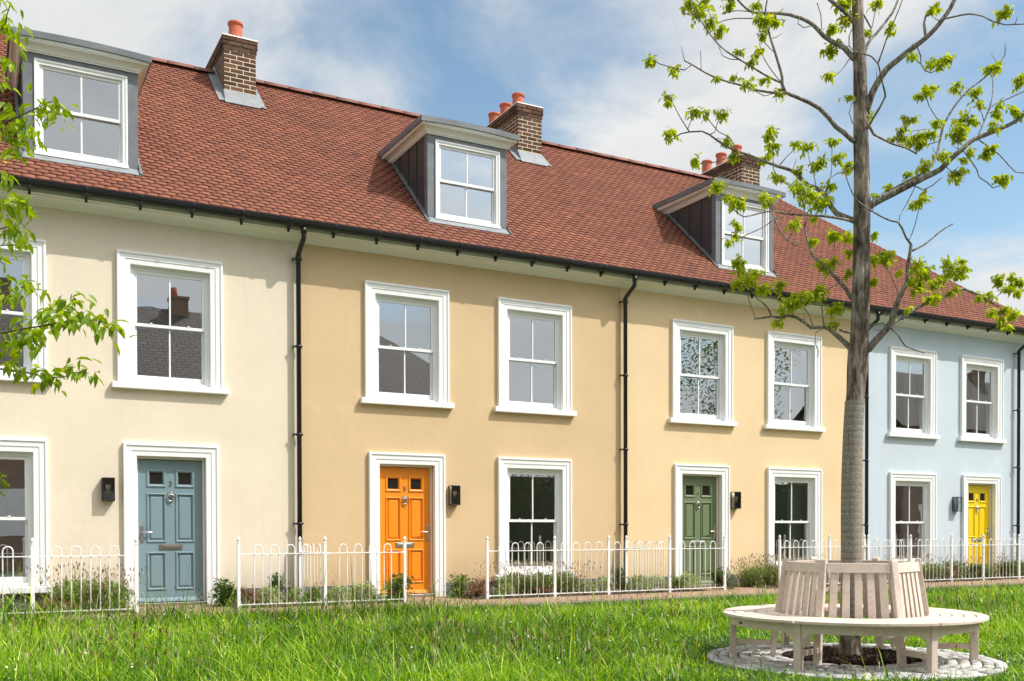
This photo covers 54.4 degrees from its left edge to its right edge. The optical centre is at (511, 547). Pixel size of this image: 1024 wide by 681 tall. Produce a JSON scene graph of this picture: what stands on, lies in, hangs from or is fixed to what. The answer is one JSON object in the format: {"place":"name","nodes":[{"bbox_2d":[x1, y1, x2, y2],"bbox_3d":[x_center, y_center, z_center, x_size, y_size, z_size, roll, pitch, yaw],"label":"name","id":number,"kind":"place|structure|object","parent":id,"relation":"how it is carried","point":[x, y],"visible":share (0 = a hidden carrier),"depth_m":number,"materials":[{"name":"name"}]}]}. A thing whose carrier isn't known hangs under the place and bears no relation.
{"place":"outdoors","nodes":[
{"label":"outdoors","id":0,"kind":"place"},
{"bbox_2d":[0,555,1023,680],"bbox_3d":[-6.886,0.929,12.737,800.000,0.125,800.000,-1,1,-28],"label":"lawn ground","id":1,"kind":"structure","parent":0,"point":[782,677],"depth_m":10.01,"materials":[{"name":"green plant"}]},
{"bbox_2d":[0,0,135,396],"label":"cherry tree","id":2,"kind":"object","parent":1,"relation":"on","point":[35,335],"visible":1,"depth_m":5.69,"materials":[{"name":"green plant"}]},
{"bbox_2d":[0,20,306,608],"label":"terraced house","id":3,"kind":"structure","parent":1,"relation":"on","point":[170,225],"depth_m":13.83,"materials":[{"name":"paint"}]},
{"bbox_2d":[0,235,46,382],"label":"window","id":4,"kind":"structure","parent":3,"relation":"in","point":[33,265],"depth_m":13.00,"materials":[{"name":"white paint"}]},
{"bbox_2d":[0,438,54,593],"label":"window","id":5,"kind":"structure","parent":3,"relation":"in","point":[23,461],"depth_m":13.04,"materials":[{"name":"white paint"}]},
{"bbox_2d":[101,477,114,500],"bbox_3d":[-5.446,-0.779,13.428,0.156,0.315,0.118,-1,1,-28],"label":"wall lantern","id":6,"kind":"object","parent":3,"relation":"attached to","point":[108,488],"depth_m":13.45,"materials":[{"name":"black metal"}]},
{"bbox_2d":[112,249,228,394],"bbox_3d":[-4.760,-3.101,13.873,1.554,1.870,0.238,-1,1,-28],"label":"window","id":7,"kind":"structure","parent":3,"relation":"in","point":[172,305],"depth_m":13.90,"materials":[{"name":"white paint"}]},
{"bbox_2d":[138,459,202,602],"bbox_3d":[-4.785,-0.226,13.965,0.870,1.980,0.105,-1,1,-28],"label":"door","id":8,"kind":"structure","parent":3,"relation":"in","point":[170,519],"depth_m":13.97,"materials":[{"name":"blue wood"}]},
{"bbox_2d":[251,79,636,599],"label":"terraced house","id":9,"kind":"structure","parent":1,"relation":"on","point":[461,285],"depth_m":16.12,"materials":[{"name":"paint"}]},
{"bbox_2d":[380,467,430,593],"bbox_3d":[-1.683,-0.257,15.645,0.870,1.980,0.105,-1,1,-28],"label":"door","id":10,"kind":"structure","parent":9,"relation":"in","point":[404,492],"depth_m":15.66,"materials":[{"name":"orange paint"}]},
{"bbox_2d":[360,280,454,408],"bbox_3d":[-1.652,-3.132,15.555,1.554,1.870,0.238,-1,1,-28],"label":"window","id":11,"kind":"structure","parent":9,"relation":"in","point":[407,339],"depth_m":15.59,"materials":[{"name":"white paint"}]},
{"bbox_2d":[449,485,459,504],"bbox_3d":[-0.917,-0.825,15.879,0.156,0.315,0.118,-1,1,-28],"label":"wall lantern","id":12,"kind":"object","parent":9,"relation":"attached to","point":[454,494],"depth_m":15.89,"materials":[{"name":"black metal"}]},
{"bbox_2d":[493,297,576,416],"bbox_3d":[0.362,-3.152,16.646,1.554,1.870,0.238,-1,1,-28],"label":"window","id":13,"kind":"structure","parent":9,"relation":"in","point":[534,338],"depth_m":16.69,"materials":[{"name":"white paint"}]},
{"bbox_2d":[494,457,576,579],"bbox_3d":[0.364,-0.474,16.680,1.554,2.015,0.238,-1,1,-28],"label":"window","id":14,"kind":"structure","parent":9,"relation":"in","point":[534,495],"depth_m":16.73,"materials":[{"name":"white paint"}]},
{"bbox_2d":[0,576,998,617],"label":"planting bed","id":15,"kind":"object","parent":1,"relation":"on","point":[587,594],"visible":0.29,"depth_m":15.73,"materials":[{"name":"soil"}]},
{"bbox_2d":[0,594,23,611],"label":"garden plant","id":16,"kind":"object","parent":15,"relation":"on","point":[6,602],"visible":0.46,"depth_m":12.42,"materials":[{"name":"green plant"}]},
{"bbox_2d":[36,597,62,610],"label":"garden plant","id":17,"kind":"object","parent":15,"relation":"on","point":[45,605],"visible":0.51,"depth_m":12.50,"materials":[{"name":"green plant"}]},
{"bbox_2d":[0,537,137,615],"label":"garden railing","id":18,"kind":"object","parent":15,"relation":"on","point":[32,556],"visible":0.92,"depth_m":12.36,"materials":[{"name":"white metal"}]},
{"bbox_2d":[56,599,82,611],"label":"garden plant","id":19,"kind":"object","parent":15,"relation":"on","point":[69,603],"visible":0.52,"depth_m":12.47,"materials":[{"name":"green plant"}]},
{"bbox_2d":[20,561,132,610],"bbox_3d":[-5.604,0.505,12.851,1.338,0.664,1.247,-1,1,-28],"label":"garden plant","id":20,"kind":"object","parent":15,"relation":"on","point":[57,591],"visible":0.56,"depth_m":12.71,"materials":[{"name":"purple plant"}]},
{"bbox_2d":[57,565,156,610],"bbox_3d":[-5.268,0.533,13.015,1.148,0.610,1.292,0,1,-13],"label":"garden plant","id":21,"kind":"object","parent":15,"relation":"on","point":[124,591],"visible":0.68,"depth_m":12.89,"materials":[{"name":"green plant"}]},
{"bbox_2d":[206,578,243,605],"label":"garden plant","id":22,"kind":"object","parent":15,"relation":"on","point":[228,588],"visible":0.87,"depth_m":13.72,"materials":[{"name":"green plant"}]},
{"bbox_2d":[241,586,260,603],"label":"garden plant","id":23,"kind":"object","parent":15,"relation":"on","point":[246,594],"visible":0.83,"depth_m":13.64,"materials":[{"name":"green plant"}]},
{"bbox_2d":[253,585,284,605],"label":"garden plant","id":24,"kind":"object","parent":15,"relation":"on","point":[266,591],"visible":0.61,"depth_m":13.86,"materials":[{"name":"green plant"}]},
{"bbox_2d":[263,572,284,600],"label":"garden plant","id":25,"kind":"object","parent":15,"relation":"on","point":[274,582],"visible":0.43,"depth_m":14.34,"materials":[{"name":"green plant"}]},
{"bbox_2d":[284,585,309,601],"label":"garden plant","id":26,"kind":"object","parent":15,"relation":"on","point":[298,593],"visible":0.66,"depth_m":14.11,"materials":[{"name":"green plant"}]},
{"bbox_2d":[300,582,322,601],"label":"garden plant","id":27,"kind":"object","parent":15,"relation":"on","point":[312,594],"visible":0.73,"depth_m":14.03,"materials":[{"name":"green plant"}]},
{"bbox_2d":[237,536,406,608],"bbox_3d":[-2.813,0.374,14.281,2.439,1.052,0.898,-1,1,-28],"label":"garden railing","id":28,"kind":"object","parent":15,"relation":"on","point":[300,553],"visible":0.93,"depth_m":14.00,"materials":[{"name":"white metal"}]},
{"bbox_2d":[327,584,353,600],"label":"garden plant","id":29,"kind":"object","parent":15,"relation":"on","point":[342,589],"visible":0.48,"depth_m":14.38,"materials":[{"name":"green plant"}]},
{"bbox_2d":[348,581,380,599],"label":"garden plant","id":30,"kind":"object","parent":15,"relation":"on","point":[357,586],"visible":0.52,"depth_m":14.65,"materials":[{"name":"green plant"}]},
{"bbox_2d":[377,571,417,600],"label":"garden plant","id":31,"kind":"object","parent":15,"relation":"on","point":[398,584],"visible":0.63,"depth_m":14.69,"materials":[{"name":"green plant"}]},
{"bbox_2d":[446,571,474,597],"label":"garden plant","id":32,"kind":"object","parent":15,"relation":"on","point":[461,586],"visible":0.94,"depth_m":15.49,"materials":[{"name":"green plant"}]},
{"bbox_2d":[466,587,485,596],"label":"garden plant","id":33,"kind":"object","parent":15,"relation":"on","point":[474,592],"visible":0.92,"depth_m":15.26,"materials":[{"name":"brown plant"}]},
{"bbox_2d":[464,576,492,595],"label":"garden plant","id":34,"kind":"object","parent":15,"relation":"on","point":[474,585],"visible":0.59,"depth_m":15.54,"materials":[{"name":"brown plant"}]},
{"bbox_2d":[494,582,515,595],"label":"garden plant","id":35,"kind":"object","parent":15,"relation":"on","point":[508,587],"visible":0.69,"depth_m":15.57,"materials":[{"name":"green plant"}]},
{"bbox_2d":[474,561,556,593],"bbox_3d":[0.054,0.491,15.889,1.325,0.589,1.132,0,1,3],"label":"garden plant","id":36,"kind":"object","parent":15,"relation":"on","point":[515,580],"visible":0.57,"depth_m":15.86,"materials":[{"name":"green plant"}]},
{"bbox_2d":[507,560,575,593],"bbox_3d":[0.448,0.492,16.133,1.134,0.566,1.232,0,1,18],"label":"garden plant","id":37,"kind":"object","parent":15,"relation":"on","point":[534,585],"visible":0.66,"depth_m":16.00,"materials":[{"name":"green plant"}]},
{"bbox_2d":[533,585,552,594],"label":"garden plant","id":38,"kind":"object","parent":15,"relation":"on","point":[546,590],"visible":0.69,"depth_m":15.78,"materials":[{"name":"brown plant"}]},
{"bbox_2d":[519,560,600,593],"bbox_3d":[0.861,0.486,16.303,1.351,0.581,1.044,0,1,34],"label":"garden plant","id":39,"kind":"object","parent":15,"relation":"on","point":[570,581],"visible":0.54,"depth_m":16.20,"materials":[{"name":"green plant"}]},
{"bbox_2d":[578,579,598,591],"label":"garden plant","id":40,"kind":"object","parent":15,"relation":"on","point":[588,585],"visible":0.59,"depth_m":16.39,"materials":[{"name":"green plant"}]},
{"bbox_2d":[595,575,613,590],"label":"garden plant","id":41,"kind":"object","parent":15,"relation":"on","point":[605,583],"visible":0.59,"depth_m":16.65,"materials":[{"name":"green plant"}]},
{"bbox_2d":[485,535,725,598],"bbox_3d":[1.459,0.331,16.594,4.684,1.052,0.898,-1,1,-28],"label":"garden railing","id":42,"kind":"object","parent":15,"relation":"on","point":[608,549],"visible":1,"depth_m":16.22,"materials":[{"name":"white metal"}]},
{"bbox_2d":[613,566,629,589],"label":"garden plant","id":43,"kind":"object","parent":15,"relation":"on","point":[617,574],"visible":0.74,"depth_m":16.97,"materials":[{"name":"green plant"}]},
{"bbox_2d":[626,574,651,589],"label":"garden plant","id":44,"kind":"object","parent":15,"relation":"on","point":[639,584],"visible":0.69,"depth_m":16.85,"materials":[{"name":"green plant"}]},
{"bbox_2d":[643,575,667,588],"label":"garden plant","id":45,"kind":"object","parent":15,"relation":"on","point":[664,586],"visible":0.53,"depth_m":17.23,"materials":[{"name":"green plant"}]},
{"bbox_2d":[671,575,688,589],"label":"garden plant","id":46,"kind":"object","parent":15,"relation":"on","point":[676,582],"visible":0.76,"depth_m":17.14,"materials":[{"name":"green plant"}]},
{"bbox_2d":[680,571,702,587],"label":"garden plant","id":47,"kind":"object","parent":15,"relation":"on","point":[692,577],"visible":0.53,"depth_m":17.46,"materials":[{"name":"green plant"}]},
{"bbox_2d":[704,566,737,588],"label":"garden plant","id":48,"kind":"object","parent":15,"relation":"on","point":[719,581],"visible":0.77,"depth_m":17.68,"materials":[{"name":"green plant"}]},
{"bbox_2d":[713,556,781,586],"bbox_3d":[4.370,0.446,18.354,1.325,0.589,1.132,-1,1,-41],"label":"garden plant","id":49,"kind":"object","parent":15,"relation":"on","point":[747,578],"visible":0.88,"depth_m":18.23,"materials":[{"name":"green plant"}]},
{"bbox_2d":[735,552,806,585],"bbox_3d":[4.785,0.409,18.487,1.247,0.647,1.338,-1,1,-25],"label":"garden plant","id":50,"kind":"object","parent":15,"relation":"on","point":[773,572],"visible":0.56,"depth_m":18.34,"materials":[{"name":"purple plant"}]},
{"bbox_2d":[746,553,825,581],"bbox_3d":[5.174,0.419,18.704,1.410,0.628,1.148,0,1,-10],"label":"garden plant","id":51,"kind":"object","parent":15,"relation":"on","point":[782,559],"visible":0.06,"depth_m":18.65,"materials":[{"name":"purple plant"}]},
{"bbox_2d":[778,534,1023,586],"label":"garden railing","id":52,"kind":"object","parent":15,"relation":"on","point":[910,545],"visible":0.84,"depth_m":19.97,"materials":[{"name":"white metal"}]},
{"bbox_2d":[885,555,935,569],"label":"garden plant","id":53,"kind":"object","parent":15,"relation":"on","point":[914,557],"visible":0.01,"depth_m":20.06,"materials":[{"name":"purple plant"}]},
{"bbox_2d":[900,553,964,578],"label":"garden plant","id":54,"kind":"object","parent":15,"relation":"on","point":[937,569],"visible":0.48,"depth_m":20.40,"materials":[{"name":"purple plant"}]},
{"bbox_2d":[945,566,961,578],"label":"garden plant","id":55,"kind":"object","parent":15,"relation":"on","point":[953,572],"visible":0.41,"depth_m":20.50,"materials":[{"name":"green plant"}]},
{"bbox_2d":[941,558,967,578],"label":"garden plant","id":56,"kind":"object","parent":15,"relation":"on","point":[960,571],"visible":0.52,"depth_m":20.69,"materials":[{"name":"green plant"}]},
{"bbox_2d":[959,561,981,577],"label":"garden plant","id":57,"kind":"object","parent":15,"relation":"on","point":[974,571],"visible":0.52,"depth_m":20.98,"materials":[{"name":"green plant"}]},
{"bbox_2d":[964,554,1007,578],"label":"garden plant","id":58,"kind":"object","parent":15,"relation":"on","point":[987,571],"visible":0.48,"depth_m":21.09,"materials":[{"name":"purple plant"}]},
{"bbox_2d":[985,552,1023,577],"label":"garden plant","id":59,"kind":"object","parent":15,"relation":"on","point":[1021,568],"visible":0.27,"depth_m":21.67,"materials":[{"name":"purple plant"}]},
{"bbox_2d":[993,560,1023,578],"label":"garden plant","id":60,"kind":"object","parent":15,"relation":"on","point":[1002,571],"visible":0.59,"depth_m":21.37,"materials":[{"name":"green plant"}]},
{"bbox_2d":[6,586,1023,678],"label":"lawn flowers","id":61,"kind":"object","parent":1,"relation":"on","point":[437,652],"visible":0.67,"depth_m":8.60,"materials":[{"name":"white plant"}]},
{"bbox_2d":[31,583,1023,624],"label":"path edging","id":62,"kind":"object","parent":1,"relation":"on","point":[652,598],"depth_m":15.26,"materials":[{"name":"concrete"}]},
{"bbox_2d":[540,140,880,587],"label":"terraced house","id":63,"kind":"structure","parent":1,"relation":"on","point":[727,394],"depth_m":18.84,"materials":[{"name":"paint"}]},
{"bbox_2d":[682,476,715,583],"bbox_3d":[3.444,-0.308,18.420,0.870,1.980,0.105,-1,1,-28],"label":"door","id":64,"kind":"structure","parent":63,"relation":"in","point":[698,493],"depth_m":18.44,"materials":[{"name":"green paint"}]},
{"bbox_2d":[668,319,737,426],"bbox_3d":[3.477,-3.183,18.332,1.554,1.870,0.238,-1,1,-28],"label":"window","id":65,"kind":"structure","parent":63,"relation":"in","point":[701,352],"depth_m":18.39,"materials":[{"name":"white paint"}]},
{"bbox_2d":[731,492,740,508],"bbox_3d":[4.192,-0.876,18.645,0.156,0.315,0.118,-1,1,-28],"label":"wall lantern","id":66,"kind":"object","parent":63,"relation":"attached to","point":[735,500],"depth_m":18.63,"materials":[{"name":"black metal"}]},
{"bbox_2d":[763,331,825,431],"bbox_3d":[5.467,-3.204,19.409,1.554,1.870,0.238,-1,1,-28],"label":"window","id":67,"kind":"structure","parent":63,"relation":"in","point":[793,366],"depth_m":19.47,"materials":[{"name":"white paint"}]},
{"bbox_2d":[767,467,821,569],"bbox_3d":[5.487,-0.525,19.453,1.554,2.015,0.238,-1,1,-28],"label":"window","id":68,"kind":"structure","parent":63,"relation":"in","point":[794,495],"depth_m":19.52,"materials":[{"name":"white paint"}]},
{"bbox_2d":[749,655,958,670],"bbox_3d":[3.064,1.028,9.011,2.620,0.100,2.620,-1,1,-28],"label":"tree pit","id":69,"kind":"object","parent":1,"relation":"on","point":[863,665],"visible":0.03,"depth_m":8.51,"materials":[{"name":"soil"}]},
{"bbox_2d":[642,0,1023,655],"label":"young tree","id":70,"kind":"object","parent":69,"relation":"on","point":[860,346],"visible":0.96,"depth_m":8.95,"materials":[{"name":"green plant"}]},
{"bbox_2d":[782,646,921,665],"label":"bark mulch","id":71,"kind":"object","parent":69,"relation":"on","point":[830,655],"visible":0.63,"depth_m":8.74,"materials":[{"name":"brown wood"}]},
{"bbox_2d":[707,642,1007,679],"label":"sett paving","id":72,"kind":"structure","parent":69,"relation":"on","point":[779,661],"depth_m":8.47,"materials":[{"name":"stone"}]},
{"bbox_2d":[723,557,988,673],"bbox_3d":[3.063,0.576,9.004,2.262,0.955,2.262,1,1,42],"label":"tree bench","id":73,"kind":"object","parent":72,"relation":"on","point":[795,616],"visible":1,"depth_m":8.51,"materials":[{"name":"brown wood"}]},
{"bbox_2d":[773,200,1023,576],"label":"terraced house","id":74,"kind":"structure","parent":1,"relation":"on","point":[946,416],"depth_m":21.52,"materials":[{"name":"paint"}]},
{"bbox_2d":[888,472,936,567],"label":"window","id":75,"kind":"structure","parent":74,"relation":"in","point":[912,496],"depth_m":21.13,"materials":[{"name":"white paint"}]},
{"bbox_2d":[886,346,939,439],"bbox_3d":[8.421,-3.233,21.008,1.554,1.870,0.238,-1,1,-28],"label":"window","id":76,"kind":"structure","parent":74,"relation":"in","point":[912,373],"depth_m":21.08,"materials":[{"name":"white paint"}]},
{"bbox_2d":[952,497,961,511],"bbox_3d":[9.658,-0.931,21.604,0.156,0.315,0.118,-1,1,-28],"label":"wall lantern","id":77,"kind":"object","parent":74,"relation":"attached to","point":[955,502],"depth_m":21.61,"materials":[{"name":"black metal"}]},
{"bbox_2d":[968,485,989,566],"bbox_3d":[10.347,-0.378,22.157,0.870,1.980,0.105,-1,1,-28],"label":"door","id":78,"kind":"structure","parent":74,"relation":"in","point":[978,496],"depth_m":22.18,"materials":[{"name":"yellow paint"}]},
{"bbox_2d":[957,355,1006,443],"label":"window","id":79,"kind":"structure","parent":74,"relation":"in","point":[981,378],"depth_m":22.15,"materials":[{"name":"white paint"}]},
{"bbox_2d":[0,0,1023,315],"label":"sky","id":80,"kind":"structure","parent":0,"point":[579,61],"materials":[{"name":"blue"}]},
{"bbox_2d":[12,576,1023,621],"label":"brick path","id":81,"kind":"structure","parent":0,"point":[747,590],"depth_m":15.41,"materials":[{"name":"brick"}]}
]}

